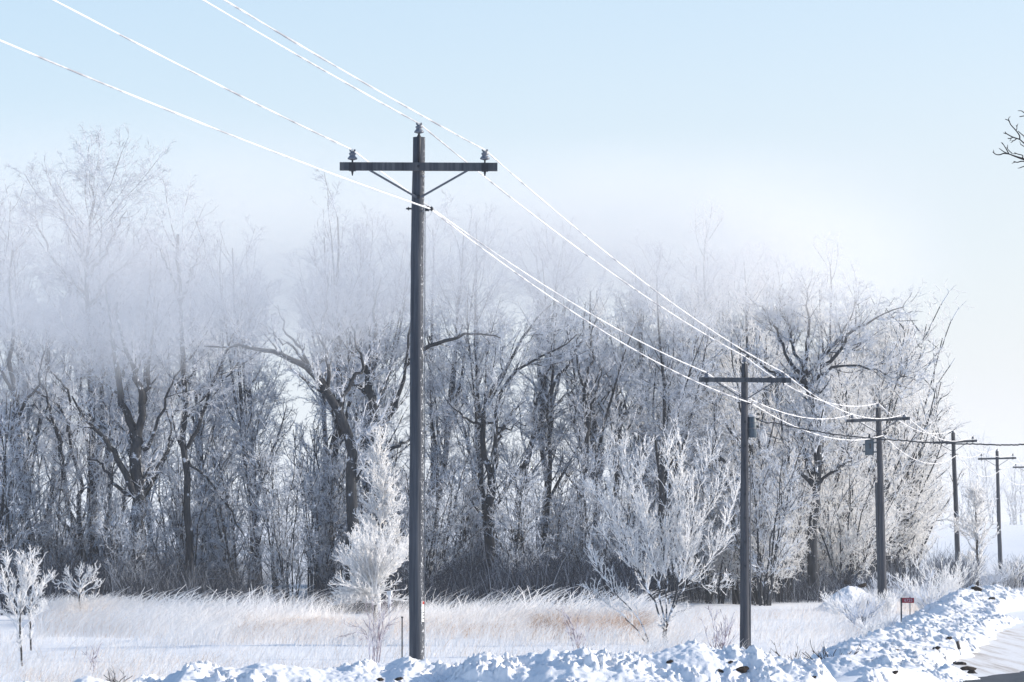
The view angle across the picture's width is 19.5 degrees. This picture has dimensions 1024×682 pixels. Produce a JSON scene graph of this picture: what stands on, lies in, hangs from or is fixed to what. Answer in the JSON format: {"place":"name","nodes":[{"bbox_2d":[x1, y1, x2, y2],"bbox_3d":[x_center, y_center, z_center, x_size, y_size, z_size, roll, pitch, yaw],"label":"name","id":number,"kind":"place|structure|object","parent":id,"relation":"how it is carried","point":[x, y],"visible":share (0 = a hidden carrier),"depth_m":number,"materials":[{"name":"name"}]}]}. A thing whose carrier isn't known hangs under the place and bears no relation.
{"place":"outdoors","nodes":[
{"label":"outdoors","id":0,"kind":"place"},
{"bbox_2d":[0,522,1023,681],"bbox_3d":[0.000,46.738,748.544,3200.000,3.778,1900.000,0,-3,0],"label":"snow field","id":1,"kind":"structure","parent":0,"point":[1012,536],"depth_m":86.34,"materials":[{"name":"snow"}]},
{"bbox_2d":[0,177,43,442],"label":"frosted tree","id":2,"kind":"object","parent":1,"relation":"on","point":[5,216],"visible":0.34,"depth_m":148.50,"materials":[{"name":"white plant"}]},
{"bbox_2d":[0,545,48,665],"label":"frosted sapling","id":3,"kind":"object","parent":1,"relation":"on","point":[19,609],"visible":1,"depth_m":71.71,"materials":[{"name":"white plant"}]},
{"bbox_2d":[0,367,57,583],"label":"frosted sapling","id":4,"kind":"object","parent":1,"relation":"on","point":[6,493],"visible":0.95,"depth_m":117.22,"materials":[{"name":"white plant"}]},
{"bbox_2d":[0,457,68,586],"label":"frosted sapling","id":5,"kind":"object","parent":1,"relation":"on","point":[29,502],"visible":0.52,"depth_m":118.85,"materials":[{"name":"white plant"}]},
{"bbox_2d":[0,216,75,585],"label":"frosted tree","id":6,"kind":"object","parent":1,"relation":"on","point":[9,360],"visible":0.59,"depth_m":120.31,"materials":[{"name":"white plant"}]},
{"bbox_2d":[0,207,84,550],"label":"frosted tree","id":7,"kind":"object","parent":1,"relation":"on","point":[35,337],"visible":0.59,"depth_m":131.42,"materials":[{"name":"white plant"}]},
{"bbox_2d":[4,428,103,583],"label":"frosted sapling","id":8,"kind":"object","parent":1,"relation":"on","point":[28,464],"visible":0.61,"depth_m":119.60,"materials":[{"name":"white plant"}]},
{"bbox_2d":[1,236,113,536],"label":"frosted tree","id":9,"kind":"object","parent":1,"relation":"on","point":[69,370],"visible":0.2,"depth_m":144.59,"materials":[{"name":"white plant"}]},
{"bbox_2d":[25,482,102,578],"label":"frosted sapling","id":10,"kind":"object","parent":1,"relation":"on","point":[54,526],"visible":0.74,"depth_m":119.08,"materials":[{"name":"grey plant"}]},
{"bbox_2d":[4,323,138,581],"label":"frosted tree","id":11,"kind":"object","parent":1,"relation":"on","point":[50,419],"visible":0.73,"depth_m":122.03,"materials":[{"name":"white plant"}]},
{"bbox_2d":[24,201,161,557],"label":"frosted tree","id":12,"kind":"object","parent":1,"relation":"on","point":[109,267],"visible":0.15,"depth_m":147.97,"materials":[{"name":"white plant"}]},
{"bbox_2d":[3,122,193,573],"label":"frosted tree","id":13,"kind":"object","parent":1,"relation":"on","point":[90,333],"visible":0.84,"depth_m":126.85,"materials":[{"name":"white plant"}]},
{"bbox_2d":[67,397,152,576],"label":"frosted sapling","id":14,"kind":"object","parent":1,"relation":"on","point":[111,509],"visible":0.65,"depth_m":122.05,"materials":[{"name":"white plant"}]},
{"bbox_2d":[35,179,188,551],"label":"frosted tree","id":15,"kind":"object","parent":1,"relation":"on","point":[100,391],"visible":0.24,"depth_m":132.03,"materials":[{"name":"white plant"}]},
{"bbox_2d":[95,480,167,595],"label":"frosted sapling","id":16,"kind":"object","parent":1,"relation":"on","point":[137,546],"visible":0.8,"depth_m":115.08,"materials":[{"name":"white plant"}]},
{"bbox_2d":[48,266,215,587],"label":"frosted tree","id":17,"kind":"object","parent":1,"relation":"on","point":[137,463],"visible":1,"depth_m":117.88,"materials":[{"name":"white plant"}]},
{"bbox_2d":[67,217,205,568],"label":"frosted tree","id":18,"kind":"object","parent":1,"relation":"on","point":[138,306],"visible":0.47,"depth_m":124.97,"materials":[{"name":"white plant"}]},
{"bbox_2d":[125,391,233,590],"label":"frosted sapling","id":19,"kind":"object","parent":1,"relation":"on","point":[160,502],"visible":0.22,"depth_m":133.63,"materials":[{"name":"grey plant"}]},
{"bbox_2d":[148,432,226,585],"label":"frosted sapling","id":20,"kind":"object","parent":1,"relation":"on","point":[176,486],"visible":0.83,"depth_m":119.98,"materials":[{"name":"white plant"}]},
{"bbox_2d":[133,233,253,588],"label":"frosted tree","id":21,"kind":"object","parent":1,"relation":"on","point":[199,449],"visible":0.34,"depth_m":131.45,"materials":[{"name":"white plant"}]},
{"bbox_2d":[122,160,288,591],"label":"frosted tree","id":22,"kind":"object","parent":1,"relation":"on","point":[186,463],"visible":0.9,"depth_m":119.09,"materials":[{"name":"white plant"}]},
{"bbox_2d":[171,230,291,576],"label":"frosted tree","id":23,"kind":"object","parent":1,"relation":"on","point":[223,431],"visible":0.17,"depth_m":149.99,"materials":[{"name":"white plant"}]},
{"bbox_2d":[170,214,298,600],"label":"frosted tree","id":24,"kind":"object","parent":1,"relation":"on","point":[243,416],"visible":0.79,"depth_m":127.76,"materials":[{"name":"white plant"}]},
{"bbox_2d":[190,413,284,599],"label":"frosted sapling","id":25,"kind":"object","parent":1,"relation":"on","point":[225,549],"visible":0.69,"depth_m":125.29,"materials":[{"name":"grey plant"}]},
{"bbox_2d":[200,252,298,580],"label":"frosted tree","id":26,"kind":"object","parent":1,"relation":"on","point":[278,403],"visible":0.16,"depth_m":139.87,"materials":[{"name":"white plant"}]},
{"bbox_2d":[234,416,319,606],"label":"frosted sapling","id":27,"kind":"object","parent":1,"relation":"on","point":[282,507],"visible":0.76,"depth_m":119.44,"materials":[{"name":"white plant"}]},
{"bbox_2d":[254,472,322,607],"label":"frosted sapling","id":28,"kind":"object","parent":1,"relation":"on","point":[289,559],"visible":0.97,"depth_m":117.22,"materials":[{"name":"white plant"}]},
{"bbox_2d":[204,250,399,611],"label":"frosted tree","id":29,"kind":"object","parent":1,"relation":"on","point":[351,443],"visible":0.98,"depth_m":116.89,"materials":[{"name":"white plant"}]},
{"bbox_2d":[277,398,338,595],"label":"frosted sapling","id":30,"kind":"object","parent":1,"relation":"on","point":[297,465],"visible":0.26,"depth_m":139.82,"materials":[{"name":"white plant"}]},
{"bbox_2d":[288,430,364,606],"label":"frosted sapling","id":31,"kind":"object","parent":1,"relation":"on","point":[332,522],"visible":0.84,"depth_m":122.80,"materials":[{"name":"white plant"}]},
{"bbox_2d":[280,197,388,585],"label":"frosted tree","id":32,"kind":"object","parent":1,"relation":"on","point":[324,428],"visible":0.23,"depth_m":150.77,"materials":[{"name":"white plant"}]},
{"bbox_2d":[276,409,394,597],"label":"frosted sapling","id":33,"kind":"object","parent":1,"relation":"on","point":[324,464],"visible":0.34,"depth_m":127.72,"materials":[{"name":"grey plant"}]},
{"bbox_2d":[276,159,402,601],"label":"frosted tree","id":34,"kind":"object","parent":1,"relation":"on","point":[338,345],"visible":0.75,"depth_m":128.14,"materials":[{"name":"white plant"}]},
{"bbox_2d":[326,515,408,621],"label":"frosted dome tree","id":35,"kind":"object","parent":1,"relation":"on","point":[377,571],"visible":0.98,"depth_m":102.31,"materials":[{"name":"white plant"}]},
{"bbox_2d":[305,221,442,581],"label":"frosted tree","id":36,"kind":"object","parent":1,"relation":"on","point":[385,398],"visible":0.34,"depth_m":131.70,"materials":[{"name":"white plant"}]},
{"bbox_2d":[344,423,408,612],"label":"frosted spire tree","id":37,"kind":"object","parent":1,"relation":"on","point":[386,506],"visible":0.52,"depth_m":107.69,"materials":[{"name":"plant"}]},
{"bbox_2d":[292,201,461,458],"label":"frosted tree","id":38,"kind":"object","parent":1,"relation":"on","point":[365,230],"visible":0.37,"depth_m":141.42,"materials":[{"name":"white plant"}]},
{"bbox_2d":[322,266,511,582],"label":"frosted tree","id":39,"kind":"object","parent":1,"relation":"on","point":[367,391],"visible":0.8,"depth_m":121.01,"materials":[{"name":"white plant"}]},
{"bbox_2d":[340,123,496,659],"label":"power pole","id":40,"kind":"object","parent":1,"relation":"on","point":[418,166],"visible":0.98,"depth_m":44.98,"materials":[{"name":"grey wood"}]},
{"bbox_2d":[0,39,1022,484],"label":"power line","id":41,"kind":"object","parent":40,"relation":"attached to","point":[440,217],"visible":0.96,"depth_m":43.37,"materials":[{"name":"metal"}]},
{"bbox_2d":[53,0,1021,470],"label":"power line","id":42,"kind":"object","parent":40,"relation":"attached to","point":[429,206],"visible":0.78,"depth_m":47.21,"materials":[{"name":"metal"}]},
{"bbox_2d":[203,0,1022,463],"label":"power line","id":43,"kind":"object","parent":40,"relation":"attached to","point":[533,214],"visible":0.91,"depth_m":52.54,"materials":[{"name":"metal"}]},
{"bbox_2d":[223,0,1023,464],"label":"power line","id":44,"kind":"object","parent":40,"relation":"attached to","point":[561,216],"visible":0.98,"depth_m":49.01,"materials":[{"name":"metal"}]},
{"bbox_2d":[367,459,469,598],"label":"frosted sapling","id":45,"kind":"object","parent":1,"relation":"on","point":[431,549],"visible":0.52,"depth_m":118.81,"materials":[{"name":"white plant"}]},
{"bbox_2d":[23,638,835,681],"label":"roadside snow bank","id":46,"kind":"structure","parent":1,"relation":"on","point":[694,660],"depth_m":41.35,"materials":[{"name":"snow"}]},
{"bbox_2d":[385,419,481,584],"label":"frosted sapling","id":47,"kind":"object","parent":1,"relation":"on","point":[462,507],"visible":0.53,"depth_m":121.63,"materials":[{"name":"white plant"}]},
{"bbox_2d":[384,188,510,554],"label":"frosted tree","id":48,"kind":"object","parent":1,"relation":"on","point":[433,302],"visible":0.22,"depth_m":150.78,"materials":[{"name":"white plant"}]},
{"bbox_2d":[423,464,496,579],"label":"frosted sapling","id":49,"kind":"object","parent":1,"relation":"on","point":[468,529],"visible":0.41,"depth_m":132.79,"materials":[{"name":"grey plant"}]},
{"bbox_2d":[407,216,518,549],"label":"frosted tree","id":50,"kind":"object","parent":1,"relation":"on","point":[480,394],"visible":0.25,"depth_m":145.53,"materials":[{"name":"white plant"}]},
{"bbox_2d":[402,194,526,580],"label":"frosted tree","id":51,"kind":"object","parent":1,"relation":"on","point":[446,448],"visible":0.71,"depth_m":131.17,"materials":[{"name":"white plant"}]},
{"bbox_2d":[0,579,939,681],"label":"frosted grass","id":52,"kind":"structure","parent":1,"relation":"on","point":[242,621],"depth_m":89.68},
{"bbox_2d":[425,260,547,554],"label":"frosted tree","id":53,"kind":"object","parent":1,"relation":"on","point":[480,468],"visible":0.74,"depth_m":126.54,"materials":[{"name":"white plant"}]},
{"bbox_2d":[0,516,1023,614],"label":"undergrowth","id":54,"kind":"object","parent":1,"relation":"on","point":[475,577],"visible":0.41,"depth_m":115.36,"materials":[{"name":"plant"}]},
{"bbox_2d":[479,441,565,586],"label":"frosted sapling","id":55,"kind":"object","parent":1,"relation":"on","point":[523,485],"visible":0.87,"depth_m":118.14,"materials":[{"name":"white plant"}]},
{"bbox_2d":[441,288,608,575],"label":"frosted tree","id":56,"kind":"object","parent":1,"relation":"on","point":[489,500],"visible":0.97,"depth_m":123.83,"materials":[{"name":"white plant"}]},
{"bbox_2d":[479,209,600,525],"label":"frosted tree","id":57,"kind":"object","parent":1,"relation":"on","point":[545,259],"visible":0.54,"depth_m":142.51,"materials":[{"name":"white plant"}]},
{"bbox_2d":[513,478,593,587],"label":"frosted sapling","id":58,"kind":"object","parent":1,"relation":"on","point":[558,522],"visible":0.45,"depth_m":122.69,"materials":[{"name":"grey plant"}]},
{"bbox_2d":[489,282,620,568],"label":"frosted tree","id":59,"kind":"object","parent":1,"relation":"on","point":[550,392],"visible":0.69,"depth_m":129.01,"materials":[{"name":"white plant"}]},
{"bbox_2d":[511,278,619,560],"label":"frosted tree","id":60,"kind":"object","parent":1,"relation":"on","point":[550,471],"visible":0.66,"depth_m":129.38,"materials":[{"name":"white plant"}]},
{"bbox_2d":[512,251,651,547],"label":"frosted tree","id":61,"kind":"object","parent":1,"relation":"on","point":[614,383],"visible":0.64,"depth_m":129.87,"materials":[{"name":"white plant"}]},
{"bbox_2d":[553,479,629,581],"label":"frosted sapling","id":62,"kind":"object","parent":1,"relation":"on","point":[572,522],"visible":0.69,"depth_m":121.44,"materials":[{"name":"grey plant"}]},
{"bbox_2d":[553,310,630,564],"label":"frosted tree","id":63,"kind":"object","parent":1,"relation":"on","point":[585,416],"visible":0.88,"depth_m":126.86,"materials":[{"name":"white plant"}]},
{"bbox_2d":[553,428,655,577],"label":"frosted sapling","id":64,"kind":"object","parent":1,"relation":"on","point":[592,511],"visible":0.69,"depth_m":122.05,"materials":[{"name":"white plant"}]},
{"bbox_2d":[573,310,649,558],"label":"frosted tree","id":65,"kind":"object","parent":1,"relation":"on","point":[619,402],"visible":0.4,"depth_m":131.91,"materials":[{"name":"white plant"}]},
{"bbox_2d":[570,451,677,578],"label":"frosted sapling","id":66,"kind":"object","parent":1,"relation":"on","point":[632,517],"visible":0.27,"depth_m":124.84,"materials":[{"name":"white plant"}]},
{"bbox_2d":[578,242,711,554],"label":"frosted tree","id":67,"kind":"object","parent":1,"relation":"on","point":[621,328],"visible":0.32,"depth_m":143.04,"materials":[{"name":"white plant"}]},
{"bbox_2d":[576,417,740,643],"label":"frosted vase tree","id":68,"kind":"object","parent":1,"relation":"on","point":[652,559],"visible":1,"depth_m":84.83,"materials":[{"name":"white plant"}]},
{"bbox_2d":[623,377,710,589],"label":"frosted sapling","id":69,"kind":"object","parent":1,"relation":"on","point":[650,435],"visible":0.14,"depth_m":136.51,"materials":[{"name":"white plant"}]},
{"bbox_2d":[598,264,736,554],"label":"frosted tree","id":70,"kind":"object","parent":1,"relation":"on","point":[685,327],"visible":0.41,"depth_m":142.58,"materials":[{"name":"white plant"}]},
{"bbox_2d":[616,229,753,602],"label":"frosted tree","id":71,"kind":"object","parent":1,"relation":"on","point":[662,403],"visible":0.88,"depth_m":124.31,"materials":[{"name":"white plant"}]},
{"bbox_2d":[636,422,737,602],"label":"frosted sapling","id":72,"kind":"object","parent":1,"relation":"on","point":[718,468],"visible":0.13,"depth_m":128.64,"materials":[{"name":"white plant"}]},
{"bbox_2d":[646,240,739,569],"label":"frosted tree","id":73,"kind":"object","parent":1,"relation":"on","point":[691,279],"visible":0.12,"depth_m":150.54,"materials":[{"name":"white plant"}]},
{"bbox_2d":[626,197,787,578],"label":"frosted tree","id":74,"kind":"object","parent":1,"relation":"on","point":[718,220],"visible":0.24,"depth_m":143.88,"materials":[{"name":"white plant"}]},
{"bbox_2d":[657,248,770,486],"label":"frosted tree","id":75,"kind":"object","parent":1,"relation":"on","point":[724,303],"visible":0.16,"depth_m":146.94,"materials":[{"name":"white plant"}]},
{"bbox_2d":[634,238,803,586],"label":"frosted tree","id":76,"kind":"object","parent":1,"relation":"on","point":[759,282],"visible":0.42,"depth_m":137.93,"materials":[{"name":"white plant"}]},
{"bbox_2d":[666,464,783,603],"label":"frosted thicket","id":77,"kind":"object","parent":1,"relation":"on","point":[705,580],"visible":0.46,"depth_m":125.74,"materials":[{"name":"white plant"}]},
{"bbox_2d":[682,450,785,604],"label":"frosted sapling","id":78,"kind":"object","parent":1,"relation":"on","point":[735,571],"visible":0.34,"depth_m":125.81,"materials":[{"name":"white plant"}]},
{"bbox_2d":[689,338,780,604],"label":"frosted tree","id":79,"kind":"object","parent":1,"relation":"on","point":[716,406],"visible":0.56,"depth_m":127.14,"materials":[{"name":"white plant"}]},
{"bbox_2d":[676,252,803,563],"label":"frosted tree","id":80,"kind":"object","parent":1,"relation":"on","point":[755,328],"visible":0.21,"depth_m":145.15,"materials":[{"name":"white plant"}]},
{"bbox_2d":[699,356,790,648],"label":"power pole","id":81,"kind":"object","parent":1,"relation":"on","point":[749,426],"visible":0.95,"depth_m":77.25,"materials":[{"name":"grey wood"}]},
{"bbox_2d":[695,406,818,605],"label":"frosted sapling","id":82,"kind":"object","parent":1,"relation":"on","point":[773,542],"visible":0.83,"depth_m":123.22,"materials":[{"name":"white plant"}]},
{"bbox_2d":[701,441,819,604],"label":"frosted thicket","id":83,"kind":"object","parent":1,"relation":"on","point":[764,559],"visible":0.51,"depth_m":125.21,"materials":[{"name":"white plant"}]},
{"bbox_2d":[720,265,837,521],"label":"frosted tree","id":84,"kind":"object","parent":1,"relation":"on","point":[804,328],"visible":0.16,"depth_m":146.89,"materials":[{"name":"white plant"}]},
{"bbox_2d":[734,451,825,601],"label":"frosted thicket","id":85,"kind":"object","parent":1,"relation":"on","point":[797,553],"visible":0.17,"depth_m":128.83,"materials":[{"name":"white plant"}]},
{"bbox_2d":[717,320,902,584],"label":"frosted thicket","id":86,"kind":"object","parent":1,"relation":"on","point":[840,393],"visible":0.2,"depth_m":140.07,"materials":[{"name":"white plant"}]},
{"bbox_2d":[758,398,875,596],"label":"frosted thicket","id":87,"kind":"object","parent":1,"relation":"on","point":[842,489],"visible":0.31,"depth_m":135.73,"materials":[{"name":"white plant"}]},
{"bbox_2d":[726,249,940,600],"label":"frosted tree","id":88,"kind":"object","parent":1,"relation":"on","point":[802,376],"visible":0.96,"depth_m":130.96,"materials":[{"name":"white plant"}]},
{"bbox_2d":[764,229,915,565],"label":"frosted tree","id":89,"kind":"object","parent":1,"relation":"on","point":[832,336],"visible":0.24,"depth_m":146.56,"materials":[{"name":"white plant"}]},
{"bbox_2d":[768,410,914,584],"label":"frosted thicket","id":90,"kind":"object","parent":1,"relation":"on","point":[863,501],"visible":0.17,"depth_m":139.97,"materials":[{"name":"white plant"}]},
{"bbox_2d":[790,421,900,590],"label":"frosted thicket","id":91,"kind":"object","parent":1,"relation":"on","point":[847,555],"visible":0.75,"depth_m":133.54,"materials":[{"name":"white plant"}]},
{"bbox_2d":[753,314,944,584],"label":"frosted thicket","id":92,"kind":"object","parent":1,"relation":"on","point":[886,432],"visible":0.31,"depth_m":144.39,"materials":[{"name":"white plant"}]},
{"bbox_2d":[767,263,946,565],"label":"frosted tree","id":93,"kind":"object","parent":1,"relation":"on","point":[906,331],"visible":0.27,"depth_m":146.17,"materials":[{"name":"white plant"}]},
{"bbox_2d":[810,257,927,498],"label":"frosted tree","id":94,"kind":"object","parent":1,"relation":"on","point":[856,309],"visible":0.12,"depth_m":162.44,"materials":[{"name":"white plant"}]},
{"bbox_2d":[773,280,966,581],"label":"frosted thicket","id":95,"kind":"object","parent":1,"relation":"on","point":[925,333],"visible":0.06,"depth_m":164.53,"materials":[{"name":"white plant"}]},
{"bbox_2d":[781,295,973,580],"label":"frosted thicket","id":96,"kind":"object","parent":1,"relation":"on","point":[931,380],"visible":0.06,"depth_m":167.55,"materials":[{"name":"white plant"}]},
{"bbox_2d":[790,370,965,585],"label":"frosted thicket","id":97,"kind":"object","parent":1,"relation":"on","point":[929,460],"visible":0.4,"depth_m":159.69,"materials":[{"name":"white plant"}]},
{"bbox_2d":[846,403,909,598],"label":"power pole","id":98,"kind":"object","parent":1,"relation":"on","point":[880,534],"visible":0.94,"depth_m":114.73,"materials":[{"name":"grey wood"}]},
{"bbox_2d":[860,376,958,580],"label":"frosted thicket","id":99,"kind":"object","parent":1,"relation":"on","point":[913,502],"visible":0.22,"depth_m":158.74,"materials":[{"name":"white plant"}]},
{"bbox_2d":[803,607,1022,678],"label":"snow bank","id":100,"kind":"structure","parent":1,"relation":"on","point":[915,640],"depth_m":61.90,"materials":[{"name":"snow"}]},
{"bbox_2d":[854,663,979,681],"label":"snow ridge","id":101,"kind":"structure","parent":1,"relation":"on","point":[945,672],"depth_m":50.66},
{"bbox_2d":[891,584,1023,625],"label":"snow bank","id":102,"kind":"structure","parent":1,"relation":"on","point":[1006,600],"depth_m":96.15,"materials":[{"name":"snow"}]},
{"bbox_2d":[944,476,1001,585],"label":"frosted roadside tree","id":103,"kind":"object","parent":1,"relation":"on","point":[978,494],"visible":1,"depth_m":149.58,"materials":[{"name":"white plant"}]},
{"bbox_2d":[922,430,1023,524],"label":"distant wood","id":104,"kind":"object","parent":1,"relation":"on","point":[1013,518],"visible":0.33,"depth_m":459.53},
{"bbox_2d":[0,0,1023,521],"label":"sky","id":105,"kind":"structure","parent":0,"point":[880,123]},
{"bbox_2d":[953,627,1023,676],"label":"packed snow road","id":106,"kind":"structure","parent":0,"point":[1002,652],"depth_m":62.76,"materials":[{"name":"snow"}]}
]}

